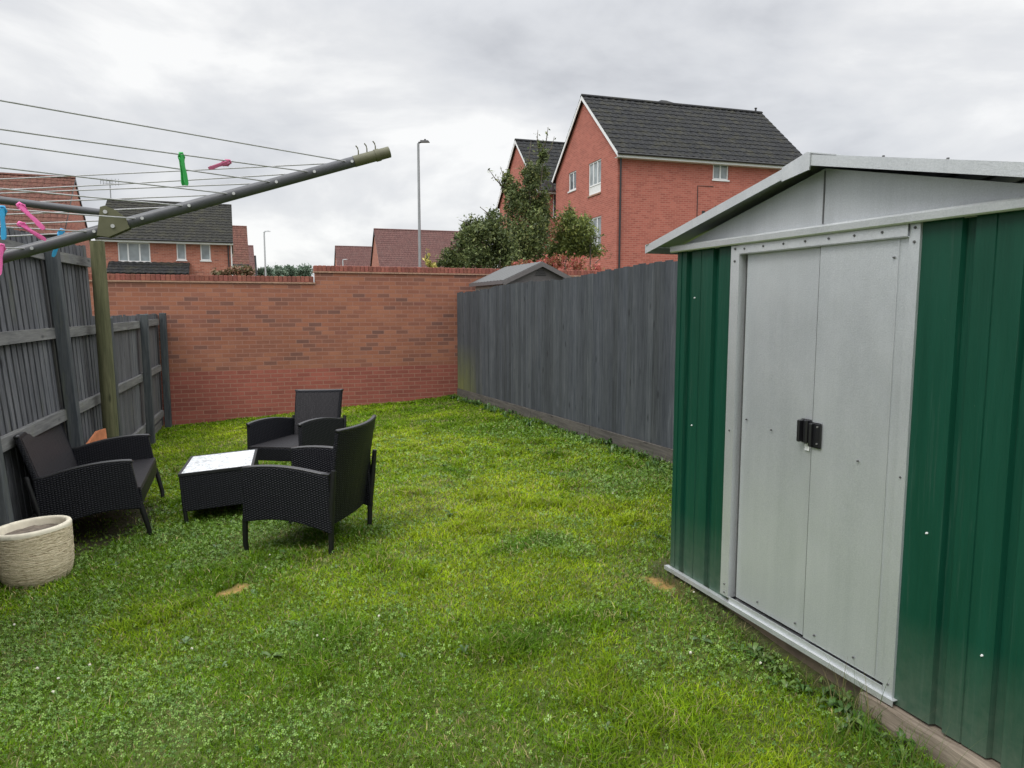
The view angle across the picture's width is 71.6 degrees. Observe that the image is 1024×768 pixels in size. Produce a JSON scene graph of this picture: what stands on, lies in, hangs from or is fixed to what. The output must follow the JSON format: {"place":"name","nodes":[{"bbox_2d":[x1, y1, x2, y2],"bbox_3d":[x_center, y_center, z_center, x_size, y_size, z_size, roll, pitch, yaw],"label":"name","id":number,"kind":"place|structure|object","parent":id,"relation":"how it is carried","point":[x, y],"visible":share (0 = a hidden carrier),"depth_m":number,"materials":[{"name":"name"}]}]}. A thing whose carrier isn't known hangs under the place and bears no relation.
{"place":"outdoors","nodes":[
{"label":"outdoors","id":0,"kind":"place"},
{"bbox_2d":[0,172,91,273],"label":"brick house","id":1,"kind":"structure","parent":0,"point":[37,183],"depth_m":36.78,"materials":[{"name":"red brick"}]},
{"bbox_2d":[95,178,233,275],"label":"brick house","id":2,"kind":"structure","parent":0,"point":[199,242],"depth_m":34.88,"materials":[{"name":"brick"},{"name":"white upvc"},{"name":"dark tile"}]},
{"bbox_2d":[118,242,150,261],"bbox_3d":[-18.097,-6.316,34.023,1.372,0.912,0.055,-2,7,-21],"label":"window","id":3,"kind":"structure","parent":2,"relation":"in","point":[127,251],"depth_m":34.02,"materials":[{"name":"white plastic"}]},
{"bbox_2d":[176,244,186,260],"bbox_3d":[-16.176,-6.442,34.722,0.500,0.851,0.120,-2,7,-21],"label":"window","id":4,"kind":"structure","parent":2,"relation":"in","point":[181,248],"depth_m":34.75,"materials":[{"name":"white plastic"}]},
{"bbox_2d":[200,245,211,261],"bbox_3d":[-15.159,-6.484,35.113,0.540,0.851,0.120,-2,7,-21],"label":"window","id":5,"kind":"structure","parent":2,"relation":"in","point":[205,249],"depth_m":35.14,"materials":[{"name":"white plastic"}]},
{"bbox_2d":[232,225,248,267],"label":"brick house","id":6,"kind":"structure","parent":0,"point":[240,246],"depth_m":58.46,"materials":[{"name":"red brick"}]},
{"bbox_2d":[248,245,255,275],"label":"brick house","id":7,"kind":"structure","parent":0,"point":[251,255],"depth_m":80.94,"materials":[{"name":"red brick"}]},
{"bbox_2d":[254,255,256,275],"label":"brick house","id":8,"kind":"structure","parent":0,"point":[255,265],"depth_m":100.92,"materials":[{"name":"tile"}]},
{"bbox_2d":[370,228,491,268],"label":"brick house","id":9,"kind":"structure","parent":0,"point":[394,247],"depth_m":73.04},
{"bbox_2d":[0,394,950,767],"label":"lawn","id":10,"kind":"structure","parent":0,"point":[124,519],"depth_m":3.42,"materials":[{"name":"green plant"}]},
{"bbox_2d":[0,515,74,589],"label":"plant pot","id":11,"kind":"object","parent":10,"relation":"on","point":[34,551],"visible":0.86,"depth_m":4.76,"materials":[{"name":"stone"}]},
{"bbox_2d":[13,423,164,536],"bbox_3d":[-3.616,0.780,6.178,0.892,0.972,1.498,-6,7,-22],"label":"wicker sofa","id":12,"kind":"object","parent":10,"relation":"on","point":[106,475],"visible":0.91,"depth_m":5.60,"materials":[{"name":"wicker"}]},
{"bbox_2d":[86,428,106,443],"bbox_3d":[-4.304,0.838,7.350,0.024,0.675,0.520,-4,6,-3],"label":"clay board","id":13,"kind":"object","parent":10,"relation":"on","point":[101,434],"visible":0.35,"depth_m":7.42,"materials":[{"name":"ceramic"}]},
{"bbox_2d":[178,449,258,523],"bbox_3d":[-2.630,0.925,6.471,0.602,0.464,0.850,-6,6,-17],"label":"coffee table","id":14,"kind":"object","parent":10,"relation":"on","point":[209,481],"visible":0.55,"depth_m":6.08,"materials":[{"name":"wicker"}]},
{"bbox_2d":[246,389,345,460],"bbox_3d":[-2.250,0.568,7.520,0.734,0.937,0.892,-1,7,24],"label":"wicker armchair","id":15,"kind":"object","parent":10,"relation":"on","point":[315,419],"visible":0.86,"depth_m":7.52,"materials":[{"name":"wicker"}]},
{"bbox_2d":[240,415,376,554],"bbox_3d":[-1.480,0.755,5.346,0.892,0.937,0.734,-2,6,13],"label":"wicker armchair","id":16,"kind":"object","parent":10,"relation":"on","point":[323,488],"visible":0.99,"depth_m":5.05,"materials":[{"name":"wicker"}]},
{"bbox_2d":[0,418,942,767],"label":"clover","id":17,"kind":"object","parent":10,"relation":"on","point":[198,654],"depth_m":3.69,"materials":[{"name":"green plant"}]},
{"bbox_2d":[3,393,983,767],"bbox_3d":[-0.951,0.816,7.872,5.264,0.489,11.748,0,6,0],"label":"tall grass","id":18,"kind":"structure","parent":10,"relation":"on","point":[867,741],"depth_m":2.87,"materials":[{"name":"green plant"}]},
{"bbox_2d":[105,394,940,767],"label":"weeds","id":19,"kind":"object","parent":10,"relation":"on","point":[755,648],"visible":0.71,"depth_m":3.33,"materials":[{"name":"green plant"}]},
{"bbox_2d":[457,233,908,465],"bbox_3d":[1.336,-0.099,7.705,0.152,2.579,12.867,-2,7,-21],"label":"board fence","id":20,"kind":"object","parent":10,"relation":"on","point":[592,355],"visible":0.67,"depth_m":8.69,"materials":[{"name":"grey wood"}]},
{"bbox_2d":[716,594,1000,763],"bbox_3d":[2.032,1.322,3.539,1.370,0.226,2.180,-2,7,-21],"label":"shed base","id":21,"kind":"object","parent":10,"relation":"on","point":[813,664],"depth_m":3.33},
{"bbox_2d":[645,152,1023,767],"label":"garden shed","id":22,"kind":"structure","parent":21,"relation":"on","point":[848,463],"depth_m":2.91,"materials":[{"name":"green metal"}]},
{"bbox_2d":[736,247,819,634],"bbox_3d":[1.262,0.262,3.433,0.062,1.787,0.480,-2,7,-21],"label":"door","id":23,"kind":"structure","parent":22,"relation":"in","point":[783,286],"depth_m":3.42,"materials":[{"name":"grey metal"}]},
{"bbox_2d":[803,237,908,682],"bbox_3d":[1.429,0.309,2.998,0.046,1.787,0.449,-2,7,-21],"label":"door","id":24,"kind":"structure","parent":22,"relation":"in","point":[853,432],"depth_m":2.98,"materials":[{"name":"grey metal"}]},
{"bbox_2d":[858,691,1000,767],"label":"timber sleeper","id":25,"kind":"object","parent":10,"relation":"on","point":[896,716],"visible":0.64,"depth_m":2.68,"materials":[{"name":"wood"}]},
{"bbox_2d":[0,0,1023,278],"label":"sky","id":26,"kind":"structure","parent":0,"point":[929,79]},
{"bbox_2d":[469,262,572,290],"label":"plastic shed","id":27,"kind":"structure","parent":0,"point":[534,271],"depth_m":12.15,"materials":[{"name":"grey plastic"}]},
{"bbox_2d":[496,138,564,266],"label":"brick house","id":28,"kind":"structure","parent":0,"point":[520,152],"depth_m":36.20,"materials":[{"name":"brick"}]},
{"bbox_2d":[552,194,555,217],"bbox_3d":[2.240,-8.570,34.166,0.680,1.201,0.120,-2,6,-18],"label":"window","id":29,"kind":"structure","parent":28,"relation":"in","point":[554,196],"depth_m":34.12,"materials":[{"name":"white plastic"}]},
{"bbox_2d":[543,94,801,270],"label":"brick house","id":30,"kind":"structure","parent":0,"point":[632,177],"depth_m":27.69,"materials":[{"name":"brick"}]},
{"bbox_2d":[568,171,575,192],"bbox_3d":[2.607,-8.661,30.411,0.120,0.831,0.910,-2,6,-18],"label":"window","id":31,"kind":"structure","parent":30,"relation":"in","point":[572,176],"depth_m":30.52,"materials":[{"name":"white plastic"}]},
{"bbox_2d":[587,159,600,197],"bbox_3d":[3.307,-8.175,28.244,0.120,1.331,1.280,-2,6,-18],"label":"window","id":32,"kind":"structure","parent":30,"relation":"in","point":[595,167],"depth_m":28.31,"materials":[{"name":"white plastic"}]},
{"bbox_2d":[589,216,600,249],"bbox_3d":[3.310,-5.987,28.471,0.120,1.351,1.400,-2,6,-18],"label":"window","id":33,"kind":"structure","parent":30,"relation":"in","point":[597,221],"depth_m":28.22,"materials":[{"name":"white plastic"}]},
{"bbox_2d":[712,165,729,181],"bbox_3d":[8.110,-8.285,27.631,0.780,0.781,0.120,-2,6,-18],"label":"window","id":34,"kind":"structure","parent":30,"relation":"in","point":[720,173],"depth_m":27.66,"materials":[{"name":"white plastic"}]},
{"label":"ground","id":35,"kind":"structure","parent":0,"visible":0},
{"bbox_2d":[0,226,171,525],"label":"slat fence","id":36,"kind":"object","parent":35,"relation":"on","point":[49,374],"visible":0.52,"depth_m":6.64,"materials":[{"name":"grey wood"}]},
{"bbox_2d":[89,241,118,437],"bbox_3d":[-4.410,-0.012,7.738,0.160,3.040,0.160,0,6,0],"label":"airer pole","id":37,"kind":"object","parent":35,"relation":"on","point":[108,398],"visible":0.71,"depth_m":7.63,"materials":[{"name":"wood"}]},
{"bbox_2d":[0,99,390,262],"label":"rotary airer","id":38,"kind":"object","parent":37,"relation":"on","point":[112,223],"visible":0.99,"depth_m":1.84,"materials":[{"name":"grey metal"}]},
{"bbox_2d":[0,243,5,274],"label":"clothes peg","id":39,"kind":"object","parent":38,"relation":"attached to","point":[2,248],"visible":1,"depth_m":1.73,"materials":[{"name":"pink plastic"}]},
{"bbox_2d":[0,205,7,239],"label":"clothes peg","id":40,"kind":"object","parent":38,"relation":"attached to","point":[3,211],"visible":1,"depth_m":1.63,"materials":[{"name":"blue plastic"}]},
{"bbox_2d":[16,202,44,229],"bbox_3d":[-1.127,-0.393,1.662,0.019,0.076,0.017,-42,24,-11],"label":"clothes peg","id":41,"kind":"object","parent":38,"relation":"attached to","point":[24,209],"visible":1,"depth_m":1.66,"materials":[{"name":"pink plastic"}]},
{"bbox_2d":[17,221,46,240],"bbox_3d":[-1.165,-0.370,1.721,0.024,0.019,0.066,18,-18,39],"label":"clothes peg","id":42,"kind":"object","parent":38,"relation":"attached to","point":[28,229],"visible":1,"depth_m":1.71,"materials":[{"name":"pink plastic"}]},
{"bbox_2d":[52,228,64,256],"bbox_3d":[-1.177,-0.366,1.840,0.019,0.077,0.020,20,-1,-34],"label":"clothes peg","id":43,"kind":"object","parent":38,"relation":"attached to","point":[54,252],"visible":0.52,"depth_m":1.83,"materials":[{"name":"blue plastic"}]},
{"bbox_2d":[178,152,188,185],"bbox_3d":[-0.794,-0.519,1.714,0.020,0.078,0.019,13,21,36],"label":"clothes peg","id":44,"kind":"object","parent":38,"relation":"attached to","point":[184,176],"visible":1,"depth_m":1.71,"materials":[{"name":"green plastic"}]},
{"bbox_2d":[208,159,231,169],"bbox_3d":[-0.733,-0.551,1.784,0.057,0.019,0.024,-27,26,-22],"label":"clothes peg","id":45,"kind":"object","parent":38,"relation":"attached to","point":[227,162],"visible":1,"depth_m":1.78,"materials":[{"name":"pink plastic"}]},
{"bbox_2d":[210,262,254,275],"bbox_3d":[-9.320,-2.119,23.804,1.516,3.896,1.083,0,6,0],"label":"autumn shrub","id":46,"kind":"object","parent":35,"relation":"on","point":[237,270],"visible":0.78,"depth_m":23.48,"materials":[{"name":"brown plant"}]},
{"bbox_2d":[257,265,274,275],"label":"distant tree","id":47,"kind":"object","parent":35,"relation":"on","point":[261,271],"visible":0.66,"depth_m":103.38,"materials":[{"name":"green plant"}]},
{"bbox_2d":[263,231,270,275],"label":"street lamp","id":48,"kind":"object","parent":35,"relation":"on","point":[265,252],"visible":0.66,"depth_m":59.15,"materials":[{"name":"grey metal"}]},
{"bbox_2d":[271,264,289,276],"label":"distant tree","id":49,"kind":"object","parent":35,"relation":"on","point":[282,272],"visible":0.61,"depth_m":106.55,"materials":[{"name":"green plant"}]},
{"bbox_2d":[283,264,295,276],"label":"distant tree","id":50,"kind":"object","parent":35,"relation":"on","point":[291,273],"visible":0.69,"depth_m":109.61,"materials":[{"name":"green plant"}]},
{"bbox_2d":[295,263,312,276],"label":"distant tree","id":51,"kind":"object","parent":35,"relation":"on","point":[304,270],"visible":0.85,"depth_m":112.14,"materials":[{"name":"green plant"}]},
{"bbox_2d":[88,265,600,425],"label":"brick wall","id":52,"kind":"structure","parent":35,"relation":"on","point":[247,346],"depth_m":12.73,"materials":[{"name":"brick"}]},
{"bbox_2d":[334,245,371,266],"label":"brick house","id":53,"kind":"structure","parent":35,"relation":"on","point":[357,255],"depth_m":96.89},
{"bbox_2d":[417,139,429,266],"bbox_3d":[-3.303,-4.823,26.636,0.525,8.460,0.211,0,6,0],"label":"street lamp","id":54,"kind":"object","parent":35,"relation":"on","point":[419,211],"visible":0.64,"depth_m":26.38,"materials":[{"name":"grey metal"}]},
{"bbox_2d":[423,249,436,267],"bbox_3d":[-1.795,-1.105,15.533,0.298,3.656,0.546,-3,7,-26],"label":"yellow shrub","id":55,"kind":"object","parent":35,"relation":"on","point":[429,263],"visible":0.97,"depth_m":15.23,"materials":[{"name":"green plant"}]},
{"bbox_2d":[435,204,526,268],"bbox_3d":[-0.858,-2.134,18.508,2.553,5.069,1.765,0,6,0],"label":"garden tree","id":56,"kind":"object","parent":35,"relation":"on","point":[469,250],"visible":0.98,"depth_m":18.16,"materials":[{"name":"green plant"}]},
{"bbox_2d":[487,129,555,268],"bbox_3d":[0.122,-3.365,19.579,2.165,7.292,2.099,0,6,0],"label":"garden tree","id":57,"kind":"object","parent":35,"relation":"on","point":[531,217],"visible":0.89,"depth_m":19.33,"materials":[{"name":"green plant"}]},
{"bbox_2d":[511,251,604,270],"bbox_3d":[1.160,-1.336,17.245,2.408,3.754,1.028,0,6,0],"label":"red shrub","id":58,"kind":"object","parent":35,"relation":"on","point":[577,264],"visible":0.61,"depth_m":16.98,"materials":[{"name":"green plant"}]},
{"bbox_2d":[544,201,611,268],"bbox_3d":[1.826,-2.586,20.846,2.073,5.473,1.881,-3,7,-22],"label":"garden tree","id":59,"kind":"object","parent":35,"relation":"on","point":[576,235],"visible":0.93,"depth_m":20.38,"materials":[{"name":"green plant"}]}
]}

